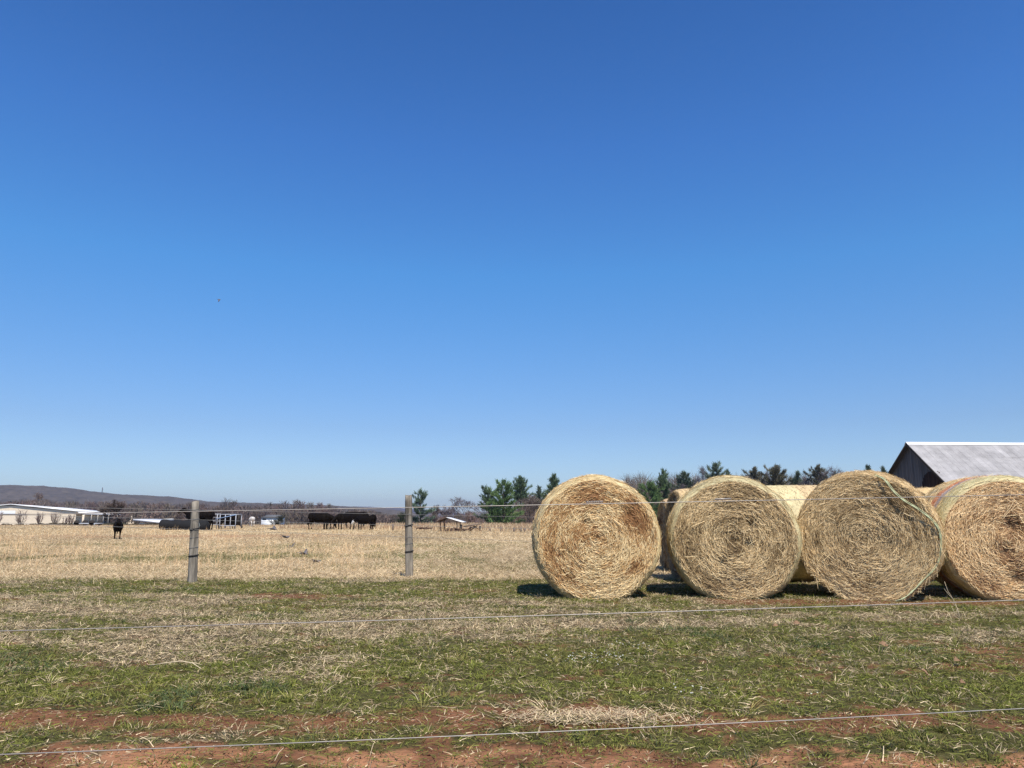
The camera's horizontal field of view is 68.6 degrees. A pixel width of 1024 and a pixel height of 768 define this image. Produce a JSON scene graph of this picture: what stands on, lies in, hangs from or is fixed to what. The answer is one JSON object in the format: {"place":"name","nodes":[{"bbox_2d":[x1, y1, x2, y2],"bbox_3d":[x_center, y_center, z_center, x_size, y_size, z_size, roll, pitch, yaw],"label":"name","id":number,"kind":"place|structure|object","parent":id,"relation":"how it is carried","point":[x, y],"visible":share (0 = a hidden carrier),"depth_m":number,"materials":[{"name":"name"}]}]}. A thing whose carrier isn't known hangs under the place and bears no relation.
{"place":"outdoors","nodes":[
{"label":"outdoors","id":0,"kind":"place"},
{"bbox_2d":[0,485,438,518],"bbox_3d":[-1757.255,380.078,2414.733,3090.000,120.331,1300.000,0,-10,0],"label":"hill","id":1,"kind":"structure","parent":0,"point":[18,493],"depth_m":2325.36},
{"bbox_2d":[0,521,532,530],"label":"tall grass","id":2,"kind":"structure","parent":0,"point":[491,525],"depth_m":69.19,"materials":[{"name":"beige plant"}]},
{"bbox_2d":[0,525,677,581],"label":"dry grass","id":3,"kind":"structure","parent":0,"point":[174,554],"depth_m":19.74,"materials":[{"name":"beige plant"}]},
{"bbox_2d":[347,506,478,516],"bbox_3d":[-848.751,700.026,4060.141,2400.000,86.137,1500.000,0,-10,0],"label":"hill","id":4,"kind":"structure","parent":0,"point":[401,509],"depth_m":3972.99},
{"bbox_2d":[445,527,469,531],"bbox_3d":[-3.861,10.131,52.117,2.220,0.336,0.807,0,-10,0],"label":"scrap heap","id":5,"kind":"object","parent":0,"point":[453,529],"visible":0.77,"depth_m":52.00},
{"bbox_2d":[463,523,481,530],"bbox_3d":[-2.788,10.142,53.047,1.402,0.620,0.500,1,-10,-4],"label":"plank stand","id":6,"kind":"object","parent":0,"point":[473,526],"visible":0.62,"depth_m":52.89,"materials":[{"name":"wood"}]},
{"bbox_2d":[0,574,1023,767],"bbox_3d":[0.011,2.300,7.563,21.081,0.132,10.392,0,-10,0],"label":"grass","id":7,"kind":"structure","parent":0,"point":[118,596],"depth_m":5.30,"materials":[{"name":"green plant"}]},
{"bbox_2d":[150,661,200,668],"bbox_3d":[-2.192,1.834,4.910,0.464,0.052,0.086,-4,-11,19],"label":"weed stalk","id":8,"kind":"object","parent":7,"relation":"on","point":[178,661],"visible":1,"depth_m":4.89,"materials":[{"name":"beige plant"}]},
{"bbox_2d":[0,518,1023,767],"bbox_3d":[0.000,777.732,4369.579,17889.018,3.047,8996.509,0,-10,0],"label":"ground","id":9,"kind":"structure","parent":0,"point":[406,750],"depth_m":4.12,"materials":[{"name":"beige plant"}]},
{"bbox_2d":[16,509,28,524],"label":"bare shrub","id":10,"kind":"object","parent":9,"relation":"on","point":[19,519],"visible":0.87,"depth_m":113.12,"materials":[{"name":"brown plant"}]},
{"bbox_2d":[35,512,43,523],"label":"bare shrub","id":11,"kind":"object","parent":9,"relation":"on","point":[38,520],"visible":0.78,"depth_m":115.95,"materials":[{"name":"brown plant"}]},
{"bbox_2d":[32,492,48,505],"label":"bare tree","id":12,"kind":"object","parent":9,"relation":"on","point":[39,496],"visible":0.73,"depth_m":474.04,"materials":[{"name":"brown plant"}]},
{"bbox_2d":[51,512,61,522],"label":"bare shrub","id":13,"kind":"object","parent":9,"relation":"on","point":[54,520],"visible":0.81,"depth_m":118.99,"materials":[{"name":"brown plant"}]},
{"bbox_2d":[0,504,133,524],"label":"farm building","id":14,"kind":"structure","parent":9,"relation":"on","point":[14,509],"depth_m":293.87,"materials":[{"name":"beige metal"}]},
{"bbox_2d":[67,514,75,522],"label":"bare shrub","id":15,"kind":"object","parent":9,"relation":"on","point":[70,519],"visible":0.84,"depth_m":121.92,"materials":[{"name":"brown plant"}]},
{"bbox_2d":[73,520,103,524],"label":"hay wagon","id":16,"kind":"object","parent":9,"relation":"on","point":[85,522],"visible":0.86,"depth_m":89.53,"materials":[{"name":"grey"}]},
{"bbox_2d":[97,499,127,522],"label":"bare tree","id":17,"kind":"object","parent":9,"relation":"on","point":[110,507],"visible":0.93,"depth_m":147.98,"materials":[{"name":"brown plant"}]},
{"bbox_2d":[1,523,223,524],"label":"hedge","id":18,"kind":"object","parent":9,"relation":"on","point":[87,524],"visible":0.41,"depth_m":106.05,"materials":[{"name":"brown plant"}]},
{"bbox_2d":[113,519,123,538],"bbox_3d":[-18.209,6.688,34.660,0.443,0.921,1.625,5,-11,-28],"label":"calf","id":19,"kind":"object","parent":9,"relation":"on","point":[118,526],"visible":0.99,"depth_m":34.38},
{"bbox_2d":[133,519,161,524],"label":"shed","id":20,"kind":"structure","parent":9,"relation":"on","point":[157,521],"depth_m":256.70,"materials":[{"name":"beige metal"}]},
{"bbox_2d":[159,519,209,529],"bbox_3d":[-25.760,11.092,58.963,3.691,0.983,0.968,0,-10,0],"label":"feed trough","id":21,"kind":"object","parent":9,"relation":"on","point":[177,524],"visible":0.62,"depth_m":58.59,"materials":[{"name":"black rubber"}]},
{"bbox_2d":[177,508,214,529],"bbox_3d":[-25.287,10.778,60.040,3.061,1.735,0.898,0,-10,0],"label":"cow","id":22,"kind":"object","parent":9,"relation":"on","point":[207,516],"visible":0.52,"depth_m":59.82},
{"bbox_2d":[0,498,418,524],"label":"woodland","id":23,"kind":"object","parent":9,"relation":"on","point":[289,515],"visible":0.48,"depth_m":427.69,"materials":[{"name":"plant"}]},
{"bbox_2d":[211,514,241,528],"bbox_3d":[-24.784,11.770,64.277,2.708,1.278,1.635,0,-10,-2],"label":"cattle panel","id":24,"kind":"object","parent":9,"relation":"on","point":[237,521],"visible":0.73,"depth_m":63.65,"materials":[{"name":"grey metal"}]},
{"bbox_2d":[217,514,241,528],"bbox_3d":[-24.253,11.810,64.587,0.737,1.291,2.472,-7,-12,34],"label":"cow","id":25,"kind":"object","parent":9,"relation":"on","point":[228,519],"visible":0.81,"depth_m":64.17},
{"bbox_2d":[248,517,254,525],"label":"cow","id":26,"kind":"object","parent":9,"relation":"on","point":[251,520],"visible":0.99,"depth_m":84.14},
{"bbox_2d":[18,495,524,583],"bbox_3d":[-5.131,2.423,11.593,14.581,1.478,0.167,4,-11,-20],"label":"wire fence","id":27,"kind":"object","parent":9,"relation":"on","point":[193,547],"visible":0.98,"depth_m":11.73,"materials":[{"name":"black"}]},
{"bbox_2d":[261,515,284,524],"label":"house","id":28,"kind":"structure","parent":9,"relation":"on","point":[266,518],"depth_m":172.25,"materials":[{"name":"white paint"}]},
{"bbox_2d":[268,515,284,524],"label":"evergreen bush","id":29,"kind":"object","parent":9,"relation":"on","point":[279,520],"visible":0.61,"depth_m":168.78,"materials":[{"name":"green plant"}]},
{"bbox_2d":[307,513,336,528],"bbox_3d":[-15.409,11.137,60.926,2.685,1.329,0.748,-2,-10,14],"label":"cow","id":30,"kind":"object","parent":9,"relation":"on","point":[324,518],"visible":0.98,"depth_m":60.77},
{"bbox_2d":[323,515,336,528],"bbox_3d":[-15.377,11.713,63.593,0.638,1.120,2.145,-2,-10,14],"label":"cow","id":31,"kind":"object","parent":9,"relation":"on","point":[329,521],"visible":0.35,"depth_m":63.64},
{"bbox_2d":[331,513,354,528],"bbox_3d":[-13.815,11.218,61.267,0.698,1.291,2.608,-7,-12,33],"label":"cow","id":32,"kind":"object","parent":9,"relation":"on","point":[341,518],"visible":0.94,"depth_m":61.09},
{"bbox_2d":[343,512,368,527],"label":"cow","id":33,"kind":"object","parent":9,"relation":"on","point":[357,515],"visible":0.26,"depth_m":65.75},
{"bbox_2d":[351,516,373,529],"bbox_3d":[-11.881,11.021,59.597,2.232,1.101,0.625,-5,-11,28],"label":"cow","id":34,"kind":"object","parent":9,"relation":"on","point":[361,520],"visible":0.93,"depth_m":59.29},
{"bbox_2d":[370,514,376,528],"bbox_3d":[-11.827,11.669,63.615,0.648,1.215,2.326,2,-10,-14],"label":"cow","id":35,"kind":"object","parent":9,"relation":"on","point":[375,518],"visible":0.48,"depth_m":62.74},
{"bbox_2d":[394,512,404,523],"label":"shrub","id":36,"kind":"object","parent":9,"relation":"on","point":[401,517],"visible":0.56,"depth_m":181.50,"materials":[{"name":"green plant"}]},
{"bbox_2d":[412,487,436,523],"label":"pine tree","id":37,"kind":"object","parent":9,"relation":"on","point":[421,499],"visible":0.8,"depth_m":187.27,"materials":[{"name":"green plant"}]},
{"bbox_2d":[431,504,439,522],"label":"bare tree","id":38,"kind":"object","parent":9,"relation":"on","point":[437,511],"visible":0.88,"depth_m":211.34,"materials":[{"name":"brown plant"}]},
{"bbox_2d":[439,507,454,522],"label":"bare tree","id":39,"kind":"object","parent":9,"relation":"on","point":[448,512],"visible":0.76,"depth_m":203.87,"materials":[{"name":"brown plant"}]},
{"bbox_2d":[436,517,464,530],"bbox_3d":[-4.279,9.964,53.127,1.827,1.039,1.800,-1,-10,6],"label":"field shelter","id":40,"kind":"object","parent":9,"relation":"on","point":[446,518],"visible":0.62,"depth_m":52.53,"materials":[{"name":"white metal"}]},
{"bbox_2d":[442,497,473,522],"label":"bare tree","id":41,"kind":"object","parent":9,"relation":"on","point":[460,502],"visible":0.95,"depth_m":196.29,"materials":[{"name":"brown plant"}]},
{"bbox_2d":[392,524,525,531],"bbox_3d":[-4.147,10.383,53.888,11.722,0.584,1.198,-5,-11,27],"label":"post fence","id":42,"kind":"object","parent":9,"relation":"on","point":[479,528],"visible":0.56,"depth_m":52.47,"materials":[{"name":"brown wood"}]},
{"bbox_2d":[467,500,485,522],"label":"bare tree","id":43,"kind":"object","parent":9,"relation":"on","point":[476,509],"visible":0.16,"depth_m":193.74,"materials":[{"name":"brown plant"}]},
{"bbox_2d":[424,495,542,523],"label":"thicket","id":44,"kind":"object","parent":9,"relation":"on","point":[470,517],"visible":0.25,"depth_m":220.38,"materials":[{"name":"brown plant"}]},
{"bbox_2d":[472,485,507,522],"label":"pine tree","id":45,"kind":"object","parent":9,"relation":"on","point":[487,491],"visible":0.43,"depth_m":167.39,"materials":[{"name":"green plant"}]},
{"bbox_2d":[480,478,525,523],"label":"pine tree","id":46,"kind":"object","parent":9,"relation":"on","point":[503,497],"visible":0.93,"depth_m":162.32,"materials":[{"name":"green plant"}]},
{"bbox_2d":[0,494,1023,754],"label":"wire fence","id":47,"kind":"object","parent":9,"relation":"on","point":[498,616],"visible":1,"depth_m":2.51,"materials":[{"name":"grey metal"}]},
{"bbox_2d":[511,475,534,522],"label":"pine tree","id":48,"kind":"object","parent":9,"relation":"on","point":[520,493],"visible":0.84,"depth_m":202.33,"materials":[{"name":"green plant"}]},
{"bbox_2d":[515,494,536,521],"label":"bare tree","id":49,"kind":"object","parent":9,"relation":"on","point":[529,500],"visible":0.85,"depth_m":184.14,"materials":[{"name":"brown plant"}]},
{"bbox_2d":[526,498,542,512],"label":"bare tree","id":50,"kind":"object","parent":9,"relation":"on","point":[535,504],"visible":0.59,"depth_m":182.43,"materials":[{"name":"brown plant"}]},
{"bbox_2d":[535,485,544,509],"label":"pine tree","id":51,"kind":"object","parent":9,"relation":"on","point":[538,492],"visible":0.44,"depth_m":212.67,"materials":[{"name":"green plant"}]},
{"bbox_2d":[531,473,559,501],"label":"pine tree","id":52,"kind":"object","parent":9,"relation":"on","point":[554,480],"visible":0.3,"depth_m":188.01,"materials":[{"name":"green plant"}]},
{"bbox_2d":[530,473,661,599],"bbox_3d":[1.087,2.015,9.954,1.691,1.650,1.366,-1,-10,3],"label":"hay bale","id":53,"kind":"object","parent":9,"relation":"on","point":[597,551],"visible":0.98,"depth_m":9.33,"materials":[{"name":"plant"}]},
{"bbox_2d":[637,479,666,516],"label":"pine tree","id":54,"kind":"object","parent":9,"relation":"on","point":[653,491],"visible":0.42,"depth_m":172.64,"materials":[{"name":"green plant"}]},
{"bbox_2d":[652,467,671,508],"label":"pine tree","id":55,"kind":"object","parent":9,"relation":"on","point":[663,476],"visible":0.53,"depth_m":177.86,"materials":[{"name":"green plant"}]},
{"bbox_2d":[657,499,669,570],"bbox_3d":[3.514,2.903,14.417,1.320,1.458,1.475,0,-10,0],"label":"hay bale","id":56,"kind":"object","parent":9,"relation":"on","point":[661,513],"visible":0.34,"depth_m":14.44,"materials":[{"name":"plant"}]},
{"bbox_2d":[664,487,689,581],"bbox_3d":[3.273,2.431,12.069,1.419,1.553,1.583,0,-10,-1],"label":"hay bale","id":57,"kind":"object","parent":9,"relation":"on","point":[675,495],"visible":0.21,"depth_m":12.25,"materials":[{"name":"plant"}]},
{"bbox_2d":[668,469,694,493],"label":"pine tree","id":58,"kind":"object","parent":9,"relation":"on","point":[684,478],"visible":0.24,"depth_m":188.15,"materials":[{"name":"green plant"}]},
{"bbox_2d":[557,641,817,697],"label":"flowers","id":59,"kind":"object","parent":9,"relation":"on","point":[647,646],"visible":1,"depth_m":5.15,"materials":[{"name":"white plant"}]},
{"bbox_2d":[692,464,707,486],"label":"bare tree","id":60,"kind":"object","parent":9,"relation":"on","point":[702,472],"visible":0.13,"depth_m":183.78,"materials":[{"name":"grey plant"}]},
{"bbox_2d":[700,461,728,479],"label":"pine tree","id":61,"kind":"object","parent":9,"relation":"on","point":[715,467],"visible":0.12,"depth_m":188.79,"materials":[{"name":"green plant"}]},
{"bbox_2d":[619,470,827,514],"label":"thicket","id":62,"kind":"object","parent":9,"relation":"on","point":[634,483],"visible":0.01,"depth_m":219.71,"materials":[{"name":"plant"}]},
{"bbox_2d":[665,474,802,599],"bbox_3d":[2.905,2.023,9.990,1.719,1.635,1.378,-2,-10,12],"label":"hay bale","id":63,"kind":"object","parent":9,"relation":"on","point":[734,547],"visible":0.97,"depth_m":9.38,"materials":[{"name":"plant"}]},
{"bbox_2d":[741,466,764,484],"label":"pine tree","id":64,"kind":"object","parent":9,"relation":"on","point":[754,474],"visible":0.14,"depth_m":194.52,"materials":[{"name":"green plant"}]},
{"bbox_2d":[762,468,771,484],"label":"bare tree","id":65,"kind":"object","parent":9,"relation":"on","point":[767,473],"visible":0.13,"depth_m":196.22,"materials":[{"name":"brown plant"}]},
{"bbox_2d":[760,463,791,484],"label":"pine tree","id":66,"kind":"object","parent":9,"relation":"on","point":[777,477],"visible":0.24,"depth_m":182.63,"materials":[{"name":"green plant"}]},
{"bbox_2d":[766,484,818,581],"bbox_3d":[4.753,2.415,12.086,1.628,1.602,1.612,0,-10,2],"label":"hay bale","id":67,"kind":"object","parent":9,"relation":"on","point":[786,492],"visible":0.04,"depth_m":11.71,"materials":[{"name":"plant"}]},
{"bbox_2d":[788,470,803,484],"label":"pine tree","id":68,"kind":"object","parent":9,"relation":"on","point":[795,479],"visible":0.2,"depth_m":193.32,"materials":[{"name":"green plant"}]},
{"bbox_2d":[798,476,809,484],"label":"bare tree","id":69,"kind":"object","parent":9,"relation":"on","point":[806,483],"visible":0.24,"depth_m":188.36,"materials":[{"name":"brown plant"}]},
{"bbox_2d":[801,463,829,484],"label":"pine tree","id":70,"kind":"object","parent":9,"relation":"on","point":[817,470],"visible":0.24,"depth_m":186.63,"materials":[{"name":"green plant"}]},
{"bbox_2d":[812,462,842,484],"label":"bare tree","id":71,"kind":"object","parent":9,"relation":"on","point":[829,474],"visible":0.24,"depth_m":184.27,"materials":[{"name":"grey plant"}]},
{"bbox_2d":[797,469,947,601],"bbox_3d":[4.657,1.984,9.762,1.751,1.736,1.427,-5,-11,28],"label":"hay bale","id":72,"kind":"object","parent":9,"relation":"on","point":[876,546],"visible":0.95,"depth_m":9.22,"materials":[{"name":"plant"}]},
{"bbox_2d":[880,465,887,472],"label":"pine tree","id":73,"kind":"object","parent":9,"relation":"on","point":[882,467],"visible":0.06,"depth_m":184.97,"materials":[{"name":"green plant"}]},
{"bbox_2d":[915,487,934,580],"bbox_3d":[7.356,2.464,12.281,1.624,1.601,1.611,0,-10,-2],"label":"hay bale","id":74,"kind":"object","parent":9,"relation":"on","point":[923,491],"visible":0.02,"depth_m":12.16,"materials":[{"name":"plant"}]},
{"bbox_2d":[944,581,959,616],"bbox_3d":[4.361,2.161,7.429,0.139,0.398,0.007,0,-10,0],"label":"weed stalk","id":75,"kind":"object","parent":9,"relation":"on","point":[953,600],"visible":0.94,"depth_m":7.43,"materials":[{"name":"beige plant"}]},
{"bbox_2d":[888,442,1023,487],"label":"barn","id":76,"kind":"structure","parent":9,"relation":"on","point":[925,464],"depth_m":68.41,"materials":[{"name":"metal"}]},
{"bbox_2d":[922,471,941,487],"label":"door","id":77,"kind":"structure","parent":76,"relation":"in","point":[930,480],"depth_m":66.83,"materials":[{"name":"black wood"}]},
{"bbox_2d":[923,474,1023,600],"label":"hay bale","id":78,"kind":"object","parent":9,"relation":"on","point":[984,556],"visible":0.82,"depth_m":9.22,"materials":[{"name":"plant"}]},
{"bbox_2d":[0,0,1023,514],"label":"sky","id":79,"kind":"structure","parent":0,"point":[448,249],"materials":[{"name":"blue"}]}
]}

